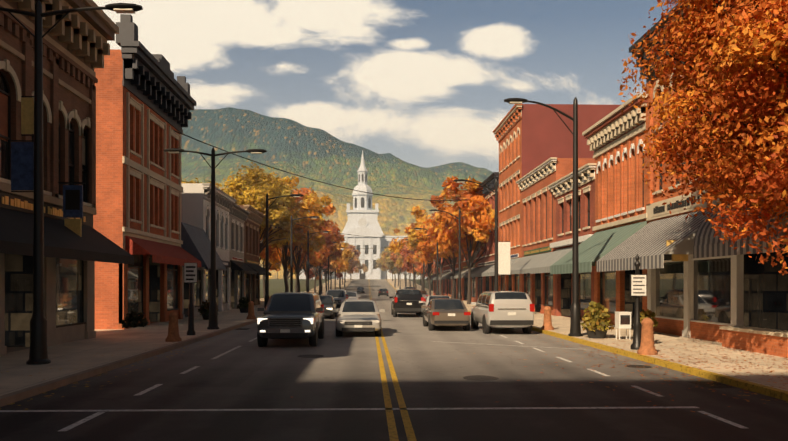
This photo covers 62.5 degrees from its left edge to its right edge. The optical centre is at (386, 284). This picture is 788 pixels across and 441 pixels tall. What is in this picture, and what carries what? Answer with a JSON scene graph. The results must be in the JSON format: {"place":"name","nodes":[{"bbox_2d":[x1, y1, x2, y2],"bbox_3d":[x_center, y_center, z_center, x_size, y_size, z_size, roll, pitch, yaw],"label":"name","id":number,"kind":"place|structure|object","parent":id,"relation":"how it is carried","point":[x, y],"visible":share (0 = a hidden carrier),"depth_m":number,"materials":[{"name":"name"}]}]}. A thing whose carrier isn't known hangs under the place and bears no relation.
{"place":"outdoors","nodes":[
{"label":"outdoors","id":0,"kind":"place"},
{"bbox_2d":[0,0,133,355],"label":"building","id":1,"kind":"structure","parent":0,"point":[76,49],"depth_m":20.83,"materials":[{"name":"brown brick"}]},
{"bbox_2d":[93,14,200,328],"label":"building","id":2,"kind":"structure","parent":0,"point":[136,134],"depth_m":30.26,"materials":[{"name":"red brick"}]},
{"bbox_2d":[0,279,352,406],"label":"sidewalk","id":3,"kind":"structure","parent":0,"point":[84,358],"depth_m":18.76,"materials":[{"name":"concrete"}]},
{"bbox_2d":[0,0,142,364],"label":"street lamp","id":4,"kind":"object","parent":3,"relation":"on","point":[26,165],"visible":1,"depth_m":16.08,"materials":[{"name":"black metal"}]},
{"bbox_2d":[121,310,147,327],"bbox_3d":[-10.024,1.367,25.888,1.041,0.716,1.012,0,0,-2],"label":"shrub planter","id":5,"kind":"object","parent":3,"relation":"on","point":[131,321],"visible":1,"depth_m":25.72,"materials":[{"name":"green plant"}]},
{"bbox_2d":[165,312,181,341],"bbox_3d":[-7.388,1.437,22.473,0.540,1.030,0.526,0,0,-2],"label":"bollard","id":6,"kind":"object","parent":3,"relation":"on","point":[173,332],"visible":1,"depth_m":22.33,"materials":[{"name":"stone"}]},
{"bbox_2d":[184,263,196,334],"bbox_3d":[-7.620,0.545,25.268,0.510,2.815,0.323,0,0,-2],"label":"parking sign","id":7,"kind":"object","parent":3,"relation":"on","point":[190,273],"visible":1,"depth_m":25.19,"materials":[{"name":"black metal"}]},
{"bbox_2d":[202,313,208,319],"bbox_3d":[-10.054,1.772,36.601,0.825,0.360,0.825,0,0,-2],"label":"shrub planter","id":8,"kind":"object","parent":3,"relation":"on","point":[205,317],"depth_m":36.29,"materials":[{"name":"plastic"}]},
{"bbox_2d":[198,299,218,315],"bbox_3d":[-10.057,1.255,36.611,1.169,0.955,1.154,0,0,-2],"label":"shrub planter","id":9,"kind":"object","parent":8,"relation":"on","point":[202,310],"depth_m":36.32,"materials":[{"name":"green plant"}]},
{"bbox_2d":[164,147,266,329],"bbox_3d":[-7.570,-2.058,28.671,4.480,8.020,0.540,0,0,-2],"label":"street lamp","id":10,"kind":"object","parent":3,"relation":"on","point":[213,315],"visible":1,"depth_m":28.58,"materials":[{"name":"black metal"}]},
{"bbox_2d":[240,308,247,312],"bbox_3d":[-10.018,1.772,45.606,0.750,0.360,0.750,0,0,-2],"label":"shrub planter","id":11,"kind":"object","parent":3,"relation":"on","point":[243,310],"depth_m":45.34,"materials":[{"name":"plastic"}]},
{"bbox_2d":[237,297,249,308],"bbox_3d":[-10.020,1.282,45.625,1.044,0.909,0.988,0,0,22],"label":"shrub planter","id":12,"kind":"object","parent":11,"relation":"on","point":[243,303],"depth_m":45.37,"materials":[{"name":"green plant"}]},
{"bbox_2d":[246,301,255,318],"bbox_3d":[-7.769,1.437,37.168,0.540,1.030,0.526,0,0,-2],"label":"bollard","id":13,"kind":"object","parent":3,"relation":"on","point":[251,315],"depth_m":37.02,"materials":[{"name":"stone"}]},
{"bbox_2d":[263,193,303,313],"bbox_3d":[-6.975,-2.108,43.694,2.710,8.120,0.540,0,0,-2],"label":"street lamp","id":14,"kind":"object","parent":3,"relation":"on","point":[266,298],"depth_m":43.58,"materials":[{"name":"black metal"}]},
{"bbox_2d":[290,215,318,291],"bbox_3d":[-7.386,-2.108,57.688,2.710,8.120,0.540,0,0,-2],"label":"street lamp","id":15,"kind":"object","parent":3,"relation":"on","point":[291,258],"depth_m":57.59,"materials":[{"name":"black metal"}]},
{"bbox_2d":[307,231,328,291],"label":"street lamp","id":16,"kind":"object","parent":3,"relation":"on","point":[308,238],"depth_m":73.57,"materials":[{"name":"black metal"}]},
{"bbox_2d":[319,242,336,294],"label":"street lamp","id":17,"kind":"object","parent":3,"relation":"on","point":[320,276],"depth_m":91.55,"materials":[{"name":"black metal"}]},
{"bbox_2d":[328,249,341,289],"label":"street lamp","id":18,"kind":"object","parent":3,"relation":"on","point":[328,272],"depth_m":111.53,"materials":[{"name":"black metal"}]},
{"bbox_2d":[181,178,221,189],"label":"yellow tree","id":19,"kind":"object","parent":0,"point":[217,184],"depth_m":65.93,"materials":[{"name":"yellow plant"}]},
{"bbox_2d":[181,222,226,318],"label":"building","id":20,"kind":"structure","parent":0,"point":[194,245],"depth_m":39.88,"materials":[{"name":"grey paint"}]},
{"bbox_2d":[181,183,235,311],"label":"building","id":21,"kind":"structure","parent":0,"point":[191,209],"depth_m":44.99,"materials":[{"name":"white paint"}]},
{"bbox_2d":[229,203,256,309],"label":"building","id":22,"kind":"structure","parent":0,"point":[237,279],"depth_m":53.34,"materials":[{"name":"grey paint"}]},
{"bbox_2d":[239,205,270,304],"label":"building","id":23,"kind":"structure","parent":0,"point":[252,287],"depth_m":60.14,"materials":[{"name":"brown brick"}]},
{"bbox_2d":[259,261,274,297],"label":"tree","id":24,"kind":"object","parent":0,"point":[264,278],"depth_m":103.24,"materials":[{"name":"brown plant"}]},
{"bbox_2d":[181,107,492,278],"bbox_3d":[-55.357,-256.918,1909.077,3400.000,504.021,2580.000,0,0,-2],"label":"mountain terrain","id":25,"kind":"structure","parent":0,"point":[286,145],"depth_m":1584.78,"materials":[{"name":"green plant"}]},
{"bbox_2d":[260,279,431,298],"bbox_3d":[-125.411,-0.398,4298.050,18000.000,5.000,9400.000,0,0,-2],"label":"ground","id":26,"kind":"structure","parent":0,"point":[276,284],"depth_m":217.15,"materials":[{"name":"green plant"}]},
{"bbox_2d":[221,161,303,254],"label":"yellow tree","id":27,"kind":"object","parent":26,"relation":"on","point":[269,188],"depth_m":67.32,"materials":[{"name":"yellow plant"}]},
{"bbox_2d":[259,232,289,260],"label":"tree","id":28,"kind":"object","parent":26,"relation":"on","point":[275,250],"depth_m":84.28,"materials":[{"name":"orange plant"}]},
{"bbox_2d":[259,253,297,268],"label":"tree","id":29,"kind":"object","parent":26,"relation":"on","point":[262,259],"depth_m":95.32,"materials":[{"name":"brown plant"}]},
{"bbox_2d":[269,260,305,291],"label":"tree","id":30,"kind":"object","parent":26,"relation":"on","point":[274,268],"depth_m":124.70,"materials":[{"name":"brown plant"}]},
{"bbox_2d":[281,201,301,291],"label":"tree","id":31,"kind":"object","parent":26,"relation":"on","point":[296,281],"depth_m":139.11,"materials":[{"name":"brown plant"}]},
{"bbox_2d":[259,176,331,291],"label":"tree","id":32,"kind":"object","parent":26,"relation":"on","point":[314,210],"depth_m":76.25,"materials":[{"name":"orange plant"}]},
{"bbox_2d":[264,188,335,291],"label":"tree","id":33,"kind":"object","parent":26,"relation":"on","point":[330,210],"depth_m":89.71,"materials":[{"name":"orange plant"}]},
{"bbox_2d":[288,220,348,291],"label":"tree","id":34,"kind":"object","parent":26,"relation":"on","point":[338,239],"depth_m":105.77,"materials":[{"name":"orange plant"}]},
{"bbox_2d":[299,232,340,293],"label":"tree","id":35,"kind":"object","parent":26,"relation":"on","point":[331,263],"depth_m":136.37,"materials":[{"name":"orange plant"}]},
{"bbox_2d":[304,244,342,290],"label":"tree","id":36,"kind":"object","parent":26,"relation":"on","point":[337,273],"depth_m":151.88,"materials":[{"name":"brown plant"}]},
{"bbox_2d":[309,242,351,292],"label":"tree","id":37,"kind":"object","parent":26,"relation":"on","point":[347,254],"depth_m":121.07,"materials":[{"name":"orange plant"}]},
{"bbox_2d":[329,248,353,288],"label":"tree","id":38,"kind":"object","parent":26,"relation":"on","point":[349,267],"depth_m":171.38,"materials":[{"name":"orange plant"}]},
{"bbox_2d":[339,242,360,286],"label":"tree","id":39,"kind":"object","parent":26,"relation":"on","point":[356,253],"depth_m":189.13,"materials":[{"name":"orange plant"}]},
{"bbox_2d":[341,262,358,284],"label":"tree","id":40,"kind":"object","parent":26,"relation":"on","point":[356,270],"depth_m":212.60,"materials":[{"name":"orange plant"}]},
{"bbox_2d":[350,259,367,279],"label":"tree","id":41,"kind":"object","parent":26,"relation":"on","point":[361,267],"depth_m":260.99,"materials":[{"name":"orange plant"}]},
{"bbox_2d":[299,151,426,278],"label":"courthouse","id":42,"kind":"structure","parent":26,"relation":"on","point":[350,238],"depth_m":286.88,"materials":[{"name":"white paint"}]},
{"bbox_2d":[375,252,387,278],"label":"tree","id":43,"kind":"object","parent":26,"relation":"on","point":[378,265],"depth_m":262.99,"materials":[{"name":"orange plant"}]},
{"bbox_2d":[378,247,395,283],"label":"tree","id":44,"kind":"object","parent":26,"relation":"on","point":[382,260],"depth_m":220.68,"materials":[{"name":"orange plant"}]},
{"bbox_2d":[380,252,399,285],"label":"tree","id":45,"kind":"object","parent":26,"relation":"on","point":[384,258],"depth_m":198.93,"materials":[{"name":"orange plant"}]},
{"bbox_2d":[384,247,419,278],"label":"tree","id":46,"kind":"object","parent":26,"relation":"on","point":[390,263],"depth_m":176.99,"materials":[{"name":"orange plant"}]},
{"bbox_2d":[389,223,414,286],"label":"tree","id":47,"kind":"object","parent":26,"relation":"on","point":[393,253],"depth_m":158.27,"materials":[{"name":"orange plant"}]},
{"bbox_2d":[395,237,421,288],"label":"tree","id":48,"kind":"object","parent":26,"relation":"on","point":[400,263],"depth_m":141.32,"materials":[{"name":"orange plant"}]},
{"bbox_2d":[400,238,432,289],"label":"tree","id":49,"kind":"object","parent":26,"relation":"on","point":[409,267],"depth_m":123.02,"materials":[{"name":"orange plant"}]},
{"bbox_2d":[388,206,451,294],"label":"tree","id":50,"kind":"object","parent":26,"relation":"on","point":[409,230],"depth_m":92.66,"materials":[{"name":"orange plant"}]},
{"bbox_2d":[404,212,439,294],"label":"tree","id":51,"kind":"object","parent":26,"relation":"on","point":[417,253],"depth_m":107.81,"materials":[{"name":"orange plant"}]},
{"bbox_2d":[415,186,466,297],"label":"tree","id":52,"kind":"object","parent":26,"relation":"on","point":[431,250],"depth_m":77.74,"materials":[{"name":"orange plant"}]},
{"bbox_2d":[428,176,494,303],"bbox_3d":[9.363,-4.487,65.037,9.924,13.158,10.562,0,0,-2],"label":"tree","id":53,"kind":"object","parent":26,"relation":"on","point":[476,228],"depth_m":64.01,"materials":[{"name":"orange plant"}]},
{"bbox_2d":[93,0,677,328],"label":"sky","id":54,"kind":"structure","parent":0,"point":[423,83],"materials":[{"name":"blue"}]},
{"bbox_2d":[0,279,787,440],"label":"road","id":55,"kind":"structure","parent":0,"point":[343,371],"depth_m":12.26,"materials":[{"name":"grey asphalt"}]},
{"bbox_2d":[257,292,323,346],"bbox_3d":[-3.428,1.212,23.891,2.300,1.888,5.008,0,0,-2],"label":"oncoming suv","id":56,"kind":"object","parent":55,"relation":"on","point":[294,315],"visible":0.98,"depth_m":21.99,"materials":[{"name":"grey paint"}]},
{"bbox_2d":[319,295,337,318],"bbox_3d":[-4.191,1.403,41.375,2.170,1.509,4.794,0,0,-2],"label":"parked car","id":57,"kind":"object","parent":55,"relation":"on","point":[329,302],"depth_m":40.30,"materials":[{"name":"grey paint"}]},
{"bbox_2d":[325,289,348,307],"bbox_3d":[-4.111,1.258,52.283,2.202,1.797,4.760,0,0,-2],"label":"parked car","id":58,"kind":"object","parent":55,"relation":"on","point":[340,296],"depth_m":51.31,"materials":[{"name":"grey paint"}]},
{"bbox_2d":[346,292,360,299],"bbox_3d":[-3.619,1.403,62.801,2.170,1.509,4.794,0,0,-2],"label":"parked car","id":59,"kind":"object","parent":55,"relation":"on","point":[354,296],"depth_m":61.89,"materials":[{"name":"grey paint"}]},
{"bbox_2d":[333,300,384,336],"bbox_3d":[-1.200,1.403,28.057,2.170,1.509,4.794,0,0,-2],"label":"oncoming sedan","id":60,"kind":"object","parent":55,"relation":"on","point":[358,316],"visible":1,"depth_m":26.27,"materials":[{"name":"white paint"}]},
{"bbox_2d":[357,287,364,292],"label":"car","id":61,"kind":"object","parent":55,"relation":"on","point":[360,290],"depth_m":147.95,"materials":[{"name":"grey paint"}]},
{"bbox_2d":[0,280,746,440],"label":"road markings","id":62,"kind":"structure","parent":55,"relation":"on","point":[408,427],"depth_m":10.95,"materials":[{"name":"paint"}]},
{"bbox_2d":[377,288,388,295],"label":"car","id":63,"kind":"object","parent":55,"relation":"on","point":[382,291],"depth_m":117.92,"materials":[{"name":"grey paint"}]},
{"bbox_2d":[0,309,787,414],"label":"fallen leaves","id":64,"kind":"object","parent":55,"relation":"on","point":[589,369],"visible":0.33,"depth_m":16.27,"materials":[{"name":"orange plant"}]},
{"bbox_2d":[389,289,423,316],"bbox_3d":[1.342,1.212,43.737,2.300,1.888,5.008,0,0,-2],"label":"black suv","id":65,"kind":"object","parent":55,"relation":"on","point":[406,298],"depth_m":41.30,"materials":[{"name":"black paint"}]},
{"bbox_2d":[420,290,428,298],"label":"car","id":66,"kind":"object","parent":55,"relation":"on","point":[424,293],"depth_m":76.67,"materials":[{"name":"grey paint"}]},
{"bbox_2d":[419,295,450,316],"bbox_3d":[3.141,1.403,40.390,2.170,1.509,4.794,0,0,-2],"label":"white car","id":67,"kind":"object","parent":55,"relation":"on","point":[427,300],"depth_m":39.46,"materials":[{"name":"grey paint"}]},
{"bbox_2d":[421,298,470,330],"bbox_3d":[2.808,1.403,31.276,2.170,1.509,4.794,0,0,-2],"label":"car","id":68,"kind":"object","parent":55,"relation":"on","point":[446,312],"visible":0.9,"depth_m":29.45,"materials":[{"name":"beige paint"}]},
{"bbox_2d":[297,355,651,380],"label":"manhole covers","id":69,"kind":"object","parent":55,"relation":"on","point":[480,378],"visible":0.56,"depth_m":14.77,"materials":[{"name":"metal"}]},
{"bbox_2d":[235,328,735,387],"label":"storm drains","id":70,"kind":"object","parent":55,"relation":"on","point":[706,384],"visible":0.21,"depth_m":13.59,"materials":[{"name":"metal"}]},
{"bbox_2d":[471,291,533,333],"bbox_3d":[5.113,1.212,29.442,2.300,1.888,5.008,0,0,-2],"label":"white van","id":71,"kind":"object","parent":55,"relation":"on","point":[504,309],"visible":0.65,"depth_m":27.05,"materials":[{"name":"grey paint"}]},
{"bbox_2d":[433,257,451,295],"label":"building","id":72,"kind":"structure","parent":0,"point":[447,269],"depth_m":99.44,"materials":[{"name":"red brick"}]},
{"bbox_2d":[442,255,461,298],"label":"building","id":73,"kind":"structure","parent":0,"point":[447,276],"depth_m":86.94,"materials":[{"name":"orange brick"}]},
{"bbox_2d":[451,249,476,301],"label":"building","id":74,"kind":"structure","parent":0,"point":[464,270],"depth_m":77.80,"materials":[{"name":"red brick"}]},
{"bbox_2d":[501,157,594,315],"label":"building","id":75,"kind":"structure","parent":0,"point":[543,201],"depth_m":44.63,"materials":[{"name":"red brick"}]},
{"bbox_2d":[482,103,619,291],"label":"building","id":76,"kind":"structure","parent":0,"point":[528,147],"depth_m":50.57,"materials":[{"name":"red brick"}]},
{"bbox_2d":[530,163,596,319],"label":"building","id":77,"kind":"structure","parent":0,"point":[564,208],"depth_m":37.96,"materials":[{"name":"red brick"}]},
{"bbox_2d":[385,279,787,400],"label":"sidewalk","id":78,"kind":"structure","parent":0,"point":[725,374],"depth_m":17.71,"materials":[{"name":"concrete"}]},
{"bbox_2d":[403,247,414,286],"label":"street lamp","id":79,"kind":"object","parent":78,"relation":"on","point":[413,274],"depth_m":111.99,"materials":[{"name":"black metal"}]},
{"bbox_2d":[405,239,424,289],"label":"street lamp","id":80,"kind":"object","parent":78,"relation":"on","point":[423,273],"depth_m":91.98,"materials":[{"name":"black metal"}]},
{"bbox_2d":[414,228,438,294],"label":"street lamp","id":81,"kind":"object","parent":78,"relation":"on","point":[437,292],"depth_m":73.98,"materials":[{"name":"black metal"}]},
{"bbox_2d":[425,257,441,294],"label":"building","id":82,"kind":"structure","parent":78,"relation":"on","point":[433,276],"depth_m":114.64,"materials":[{"name":"red brick"}]},
{"bbox_2d":[429,209,461,299],"bbox_3d":[5.098,-2.308,56.054,2.910,8.520,0.540,0,0,-2],"label":"street lamp","id":83,"kind":"object","parent":78,"relation":"on","point":[459,270],"depth_m":56.00,"materials":[{"name":"black metal"}]},
{"bbox_2d":[463,172,498,301],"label":"building","id":84,"kind":"structure","parent":78,"relation":"on","point":[487,262],"depth_m":63.66,"materials":[{"name":"red brick"}]},
{"bbox_2d":[174,130,494,265],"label":"overhead wires","id":85,"kind":"object","parent":84,"relation":"attached to","point":[337,186],"depth_m":49.87,"materials":[{"name":"black metal"}]},
{"bbox_2d":[454,178,509,290],"bbox_3d":[5.866,-2.308,40.069,3.510,8.520,0.540,0,0,-2],"label":"street lamp","id":86,"kind":"object","parent":78,"relation":"on","point":[502,254],"depth_m":40.07,"materials":[{"name":"black metal"}]},
{"bbox_2d":[504,97,582,336],"bbox_3d":[5.965,-2.608,24.766,3.010,9.120,0.540,0,0,-2],"label":"street lamp","id":87,"kind":"object","parent":78,"relation":"on","point":[575,319],"visible":1,"depth_m":24.71,"materials":[{"name":"black metal"}]},
{"bbox_2d":[541,306,553,329],"bbox_3d":[6.997,1.437,28.297,0.540,1.030,0.526,0,0,-2],"label":"bollard","id":88,"kind":"object","parent":78,"relation":"on","point":[547,322],"visible":1,"depth_m":28.15,"materials":[{"name":"stone"}]},
{"bbox_2d":[586,328,607,338],"bbox_3d":[7.726,1.772,23.917,0.825,0.360,0.825,0,0,-2],"label":"shrub planter","id":89,"kind":"object","parent":78,"relation":"on","point":[598,334],"visible":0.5,"depth_m":23.63,"materials":[{"name":"stone"}]},
{"bbox_2d":[580,301,613,331],"bbox_3d":[7.736,1.149,23.935,1.143,1.160,1.192,0,0,-2],"label":"shrub","id":90,"kind":"object","parent":89,"relation":"on","point":[596,316],"visible":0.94,"depth_m":23.68,"materials":[{"name":"green plant"}]},
{"bbox_2d":[615,312,631,339],"bbox_3d":[8.446,1.457,23.238,0.460,0.990,0.400,0,0,-2],"label":"newspaper box","id":91,"kind":"object","parent":78,"relation":"on","point":[622,320],"visible":0.96,"depth_m":23.05,"materials":[{"name":"white paint"}]},
{"bbox_2d":[630,254,646,349],"bbox_3d":[7.599,0.502,19.711,0.510,2.900,0.380,0,0,-2],"label":"notice post","id":92,"kind":"object","parent":78,"relation":"on","point":[638,285],"visible":0.92,"depth_m":19.60,"materials":[{"name":"black metal"}]},
{"bbox_2d":[637,318,657,354],"bbox_3d":[7.340,1.437,18.303,0.540,1.030,0.526,0,0,-2],"label":"bollard","id":93,"kind":"object","parent":78,"relation":"on","point":[647,346],"visible":1,"depth_m":18.16,"materials":[{"name":"ceramic"}]},
{"bbox_2d":[596,0,787,357],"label":"building","id":94,"kind":"structure","parent":78,"relation":"on","point":[703,283],"depth_m":22.65,"materials":[{"name":"orange brick"}]},
{"bbox_3d":[10.275,1.772,25.692,0.600,0.360,0.600,0,0,-2],"label":"shrub planter","id":95,"kind":"object","parent":78,"relation":"on","visible":0},
{"bbox_2d":[640,309,658,326],"bbox_3d":[10.270,1.325,25.691,0.900,0.798,0.823,0,0,-2],"label":"shrub","id":96,"kind":"object","parent":95,"relation":"on","point":[648,313],"visible":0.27,"depth_m":25.57,"materials":[{"name":"green plant"}]},
{"bbox_2d":[550,94,647,327],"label":"building","id":97,"kind":"structure","parent":0,"point":[618,153],"depth_m":30.63,"materials":[{"name":"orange brick"}]},
{"bbox_2d":[617,0,787,274],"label":"maple tree","id":98,"kind":"object","parent":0,"point":[738,67],"depth_m":15.52,"materials":[{"name":"orange plant"}]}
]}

